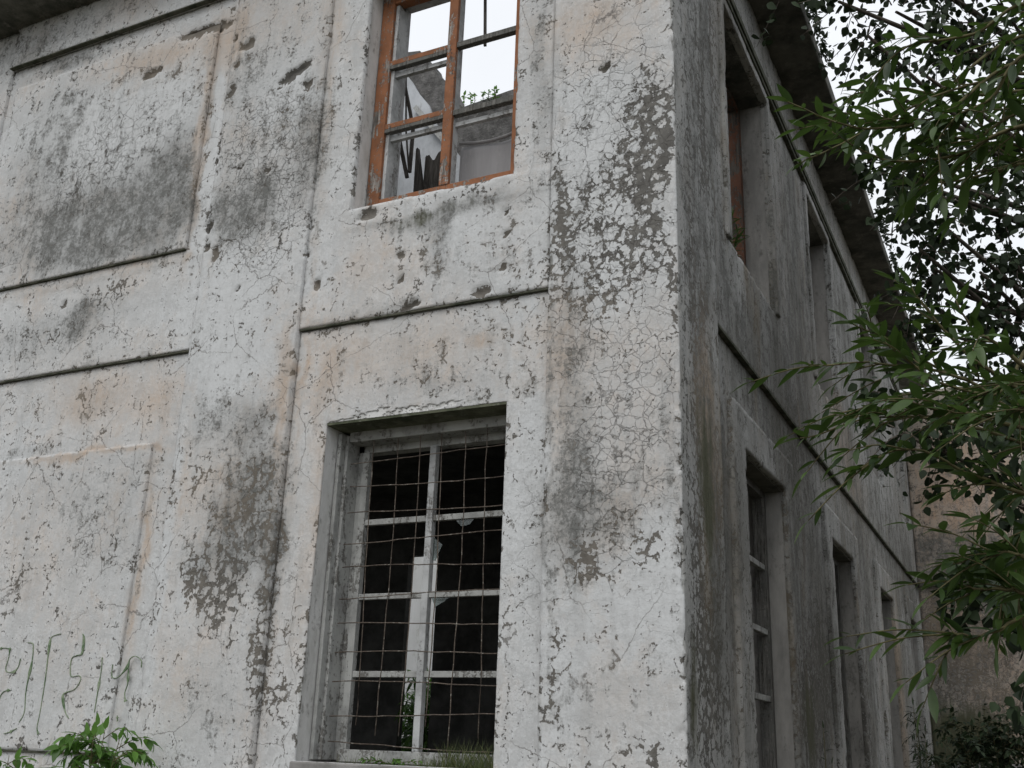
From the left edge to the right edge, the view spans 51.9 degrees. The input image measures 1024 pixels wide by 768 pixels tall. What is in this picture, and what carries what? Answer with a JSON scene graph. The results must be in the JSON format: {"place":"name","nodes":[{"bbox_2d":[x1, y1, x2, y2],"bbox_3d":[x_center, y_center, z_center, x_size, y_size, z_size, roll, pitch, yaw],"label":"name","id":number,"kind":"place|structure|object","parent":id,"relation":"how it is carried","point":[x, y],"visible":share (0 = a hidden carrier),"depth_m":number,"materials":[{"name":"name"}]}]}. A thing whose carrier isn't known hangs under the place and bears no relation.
{"place":"outdoors","nodes":[
{"label":"outdoors","id":0,"kind":"place"},
{"bbox_2d":[333,736,493,767],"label":"grass","id":1,"kind":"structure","parent":0,"point":[452,763],"depth_m":6.35,"materials":[{"name":"green plant"}]},
{"bbox_2d":[408,0,1023,391],"label":"sky","id":2,"kind":"structure","parent":0,"point":[483,68],"materials":[{"name":"white"}]},
{"bbox_2d":[821,720,833,767],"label":"weed","id":3,"kind":"object","parent":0,"point":[824,745],"visible":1,"depth_m":7.82,"materials":[{"name":"green plant"}]},
{"bbox_3d":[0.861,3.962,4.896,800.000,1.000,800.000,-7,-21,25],"label":"ground","id":4,"kind":"structure","parent":0,"visible":0},
{"bbox_2d":[0,746,37,767],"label":"shrub","id":5,"kind":"object","parent":4,"relation":"on","point":[16,762],"visible":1,"depth_m":7.26,"materials":[{"name":"green plant"}]},
{"bbox_2d":[42,713,163,767],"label":"shrub","id":6,"kind":"object","parent":4,"relation":"on","point":[103,757],"visible":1,"depth_m":6.91,"materials":[{"name":"green plant"}]},
{"bbox_2d":[0,0,1023,767],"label":"derelict building","id":7,"kind":"structure","parent":4,"relation":"on","point":[324,426],"depth_m":7.91,"materials":[{"name":"paint"}]},
{"bbox_2d":[356,757,421,765],"bbox_3d":[-0.741,2.349,6.520,0.508,0.065,0.236,-7,-21,25],"label":"creeping plant","id":8,"kind":"object","parent":7,"relation":"on","point":[395,761],"visible":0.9,"depth_m":6.58,"materials":[{"name":"green plant"}]},
{"bbox_2d":[309,415,505,767],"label":"window","id":9,"kind":"structure","parent":7,"relation":"in","point":[343,596],"depth_m":7.14,"materials":[{"name":"grey wood"}]},
{"bbox_2d":[394,668,430,765],"bbox_3d":[-0.943,4.007,11.707,1.276,2.013,1.391,-7,-21,25],"label":"weed","id":10,"kind":"object","parent":7,"relation":"on","point":[405,739],"visible":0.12,"depth_m":11.56,"materials":[{"name":"green plant"}]},
{"bbox_2d":[413,147,440,191],"bbox_3d":[-0.713,-1.135,8.737,0.170,1.880,0.262,-30,-37,57],"label":"timber post","id":11,"kind":"object","parent":7,"relation":"on","point":[431,174],"visible":0.25,"depth_m":8.92,"materials":[{"name":"brown wood"}]},
{"bbox_2d":[366,0,519,205],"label":"window","id":12,"kind":"structure","parent":7,"relation":"in","point":[389,124],"depth_m":8.26,"materials":[{"name":"orange paint"}]},
{"bbox_2d":[461,85,499,103],"bbox_3d":[-0.362,-3.155,11.648,0.562,0.287,0.196,-7,-21,25],"label":"ivy","id":13,"kind":"object","parent":7,"relation":"on","point":[482,95],"visible":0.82,"depth_m":11.62,"materials":[{"name":"green plant"}]},
{"bbox_2d":[459,132,511,181],"bbox_3d":[-0.131,-1.629,7.973,0.627,0.649,0.056,-7,-21,25],"label":"cloth sheet","id":14,"kind":"object","parent":7,"relation":"hanging from","point":[477,161],"visible":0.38,"depth_m":8.03,"materials":[{"name":"grey fabric"}]},
{"bbox_2d":[725,81,746,266],"bbox_3d":[1.771,-1.849,9.134,0.100,2.184,1.550,-7,-21,25],"label":"window","id":15,"kind":"structure","parent":7,"relation":"in","point":[734,130],"depth_m":9.83,"materials":[{"name":"brown paint"}]},
{"bbox_2d":[729,207,750,255],"bbox_3d":[1.840,-1.184,8.720,0.279,0.647,0.309,10,-21,-21],"label":"sapling","id":16,"kind":"object","parent":7,"relation":"on","point":[736,242],"visible":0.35,"depth_m":8.69,"materials":[{"name":"green plant"}]},
{"bbox_2d":[746,476,777,767],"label":"window","id":17,"kind":"structure","parent":7,"relation":"in","point":[759,561],"depth_m":8.46,"materials":[{"name":"grey wood"}]},
{"bbox_2d":[833,558,851,767],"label":"window","id":18,"kind":"structure","parent":7,"relation":"in","point":[838,597],"depth_m":11.41,"materials":[{"name":"grey wood"}]},
{"bbox_2d":[733,0,1023,731],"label":"willow tree","id":19,"kind":"object","parent":4,"relation":"on","point":[1004,556],"visible":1,"depth_m":3.03,"materials":[{"name":"green plant"}]},
{"bbox_2d":[751,0,1023,533],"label":"round leaved tree","id":20,"kind":"object","parent":4,"relation":"on","point":[1004,228],"visible":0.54,"depth_m":7.88,"materials":[{"name":"green plant"}]},
{"bbox_2d":[902,698,961,767],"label":"shrub","id":21,"kind":"object","parent":4,"relation":"on","point":[920,753],"visible":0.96,"depth_m":12.61,"materials":[{"name":"green plant"}]},
{"bbox_2d":[926,699,1023,767],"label":"shrub","id":22,"kind":"object","parent":4,"relation":"on","point":[966,728],"visible":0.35,"depth_m":15.20,"materials":[{"name":"green plant"}]},
{"bbox_2d":[930,488,1023,733],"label":"yard tree","id":23,"kind":"object","parent":4,"relation":"on","point":[970,615],"visible":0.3,"depth_m":5.97,"materials":[{"name":"green plant"}]},
{"bbox_2d":[933,704,1023,767],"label":"shrub","id":24,"kind":"object","parent":4,"relation":"on","point":[1014,748],"visible":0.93,"depth_m":13.37,"materials":[{"name":"green plant"}]}
]}

